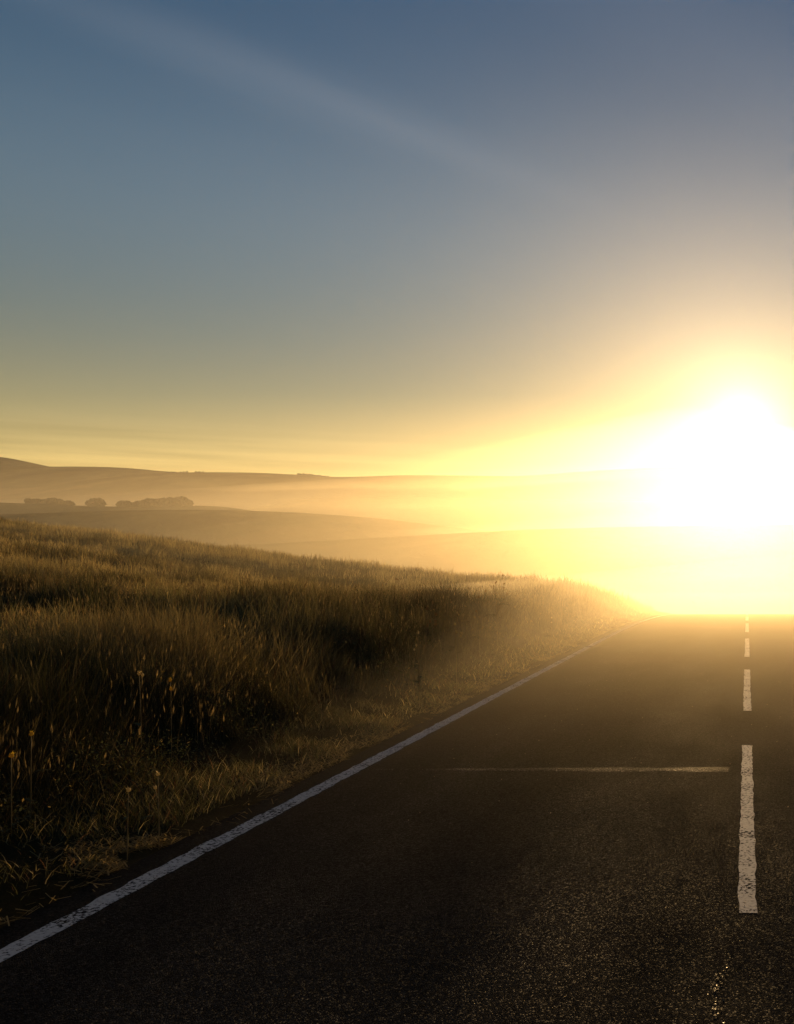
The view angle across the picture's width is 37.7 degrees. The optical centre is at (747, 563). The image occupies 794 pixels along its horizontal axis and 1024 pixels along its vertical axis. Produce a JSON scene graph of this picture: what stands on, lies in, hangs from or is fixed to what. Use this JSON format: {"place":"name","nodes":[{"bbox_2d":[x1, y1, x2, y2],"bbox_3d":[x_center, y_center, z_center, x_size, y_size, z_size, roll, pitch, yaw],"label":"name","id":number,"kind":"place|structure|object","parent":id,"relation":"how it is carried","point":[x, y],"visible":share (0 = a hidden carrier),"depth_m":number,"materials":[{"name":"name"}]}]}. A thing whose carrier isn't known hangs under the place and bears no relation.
{"place":"outdoors","nodes":[
{"label":"outdoors","id":0,"kind":"place"},
{"bbox_2d":[0,457,48,466],"bbox_3d":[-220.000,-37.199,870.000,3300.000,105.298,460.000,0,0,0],"label":"hill","id":1,"kind":"structure","parent":0,"point":[6,462],"depth_m":812.36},
{"bbox_2d":[0,503,249,513],"bbox_3d":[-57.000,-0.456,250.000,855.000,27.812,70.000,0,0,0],"label":"hill","id":2,"kind":"structure","parent":0,"point":[14,508],"depth_m":237.20,"materials":[{"name":"brown plant"}]},
{"bbox_2d":[24,498,39,503],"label":"tree","id":3,"kind":"object","parent":2,"relation":"on","point":[31,501],"visible":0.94,"depth_m":242.11,"materials":[{"name":"green plant"}]},
{"bbox_2d":[39,497,63,504],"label":"tree","id":4,"kind":"object","parent":2,"relation":"on","point":[53,501],"visible":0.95,"depth_m":242.26,"materials":[{"name":"green plant"}]},
{"bbox_2d":[61,500,75,504],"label":"tree","id":5,"kind":"object","parent":2,"relation":"on","point":[67,502],"visible":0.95,"depth_m":242.85,"materials":[{"name":"green plant"}]},
{"bbox_2d":[85,498,106,505],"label":"tree","id":6,"kind":"object","parent":2,"relation":"on","point":[96,502],"visible":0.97,"depth_m":242.02,"materials":[{"name":"green plant"}]},
{"bbox_2d":[115,500,133,506],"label":"tree","id":7,"kind":"object","parent":2,"relation":"on","point":[122,503],"visible":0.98,"depth_m":241.53,"materials":[{"name":"green plant"}]},
{"bbox_2d":[133,500,142,506],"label":"tree","id":8,"kind":"object","parent":2,"relation":"on","point":[137,503],"visible":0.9,"depth_m":241.38,"materials":[{"name":"green plant"}]},
{"bbox_2d":[141,498,153,506],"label":"tree","id":9,"kind":"object","parent":2,"relation":"on","point":[146,502],"visible":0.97,"depth_m":241.45,"materials":[{"name":"green plant"}]},
{"bbox_2d":[150,498,168,505],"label":"tree","id":10,"kind":"object","parent":2,"relation":"on","point":[156,502],"visible":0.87,"depth_m":241.60,"materials":[{"name":"green plant"}]},
{"bbox_2d":[161,497,175,505],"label":"tree","id":11,"kind":"object","parent":2,"relation":"on","point":[169,501],"visible":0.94,"depth_m":240.94,"materials":[{"name":"green plant"}]},
{"bbox_2d":[174,496,193,505],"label":"tree","id":12,"kind":"object","parent":2,"relation":"on","point":[183,501],"visible":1,"depth_m":241.32,"materials":[{"name":"green plant"}]},
{"bbox_2d":[0,466,310,486],"bbox_3d":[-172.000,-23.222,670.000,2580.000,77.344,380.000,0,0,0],"label":"hill","id":13,"kind":"structure","parent":0,"point":[16,476],"depth_m":617.12,"materials":[{"name":"brown plant"}]},
{"bbox_2d":[0,510,490,544],"bbox_3d":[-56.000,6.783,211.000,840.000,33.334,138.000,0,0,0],"label":"hill","id":14,"kind":"structure","parent":0,"point":[229,527],"depth_m":176.42,"materials":[{"name":"brown plant"}]},
{"bbox_2d":[0,516,669,927],"bbox_3d":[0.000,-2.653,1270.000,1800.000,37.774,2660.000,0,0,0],"label":"ground","id":15,"kind":"structure","parent":0,"point":[12,899],"depth_m":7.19,"materials":[{"name":"plant"}]},
{"bbox_2d":[6,752,18,835],"bbox_3d":[-3.678,1.159,5.298,0.033,0.449,0.139,0,0,-15],"label":"yellow flower","id":16,"kind":"object","parent":15,"relation":"on","point":[11,755],"visible":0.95,"depth_m":5.30,"materials":[{"name":"green plant"}]},
{"bbox_2d":[24,731,47,814],"bbox_3d":[-3.785,1.121,5.624,0.166,0.487,0.062,0,0,-8],"label":"yellow flower","id":17,"kind":"object","parent":15,"relation":"on","point":[31,733],"visible":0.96,"depth_m":5.60,"materials":[{"name":"green plant"}]},
{"bbox_2d":[124,788,130,858],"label":"grass stalk","id":18,"kind":"object","parent":15,"relation":"on","point":[128,790],"depth_m":5.19,"materials":[{"name":"green plant"}]},
{"bbox_2d":[133,671,143,756],"bbox_3d":[-4.058,1.017,7.047,0.179,0.626,0.039,0,0,41],"label":"grass stalk","id":19,"kind":"object","parent":15,"relation":"on","point":[142,675],"depth_m":7.00,"materials":[{"name":"green plant"}]},
{"bbox_2d":[141,771,159,849],"bbox_3d":[-3.021,1.264,5.365,0.044,0.424,0.109,0,0,8],"label":"grass stalk","id":20,"kind":"object","parent":15,"relation":"on","point":[157,774],"depth_m":5.40,"materials":[{"name":"green plant"}]},
{"bbox_2d":[168,677,176,758],"bbox_3d":[-3.912,1.058,7.233,0.113,0.577,0.106,0,0,-27],"label":"yellow flower","id":21,"kind":"object","parent":15,"relation":"on","point":[170,679],"visible":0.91,"depth_m":7.20,"materials":[{"name":"green plant"}]},
{"bbox_2d":[0,617,639,925],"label":"road shoulder","id":22,"kind":"object","parent":15,"relation":"on","point":[282,781],"depth_m":6.83},
{"bbox_2d":[413,632,422,706],"bbox_3d":[-3.277,1.060,10.549,0.111,0.780,0.317,0,0,-24],"label":"thistle","id":23,"kind":"object","parent":15,"relation":"on","point":[419,677],"visible":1,"depth_m":10.51,"materials":[{"name":"green plant"}]},
{"bbox_2d":[414,601,436,670],"bbox_3d":[-3.814,0.879,12.539,0.307,0.885,0.269,0,0,-15],"label":"thistle","id":24,"kind":"object","parent":15,"relation":"on","point":[427,625],"visible":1,"depth_m":12.51,"materials":[{"name":"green plant"}]},
{"bbox_2d":[443,623,461,687],"bbox_3d":[-3.341,1.050,12.018,0.230,0.784,0.303,0,0,31],"label":"thistle","id":25,"kind":"object","parent":15,"relation":"on","point":[456,672],"visible":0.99,"depth_m":11.99,"materials":[{"name":"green plant"}]},
{"bbox_2d":[485,574,510,639],"bbox_3d":[-3.743,0.737,15.938,0.503,1.170,0.308,0,0,-39],"label":"dock","id":26,"kind":"object","parent":15,"relation":"on","point":[497,602],"visible":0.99,"depth_m":15.98,"materials":[{"name":"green plant"}]},
{"bbox_2d":[0,614,793,1023],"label":"road","id":27,"kind":"structure","parent":0,"point":[598,830],"depth_m":4.79,"materials":[{"name":"black asphalt"}]},
{"bbox_2d":[0,465,793,509],"bbox_3d":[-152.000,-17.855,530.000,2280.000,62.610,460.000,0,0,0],"label":"hill","id":28,"kind":"structure","parent":0,"point":[740,483],"depth_m":454.93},
{"bbox_2d":[166,471,328,476],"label":"distant woods","id":29,"kind":"object","parent":28,"relation":"on","point":[297,473],"visible":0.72,"depth_m":662.58,"materials":[{"name":"green plant"}]},
{"bbox_2d":[0,0,793,476],"label":"sky","id":30,"kind":"structure","parent":0,"point":[331,238],"materials":[{"name":"blue"}]},
{"bbox_2d":[216,525,793,613],"bbox_3d":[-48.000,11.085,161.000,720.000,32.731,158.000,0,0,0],"label":"hill","id":31,"kind":"structure","parent":0,"point":[735,569],"depth_m":116.91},
{"bbox_2d":[247,497,793,530],"bbox_3d":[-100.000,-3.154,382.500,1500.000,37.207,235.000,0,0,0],"label":"hill","id":32,"kind":"structure","parent":0,"point":[492,514],"depth_m":310.75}
]}

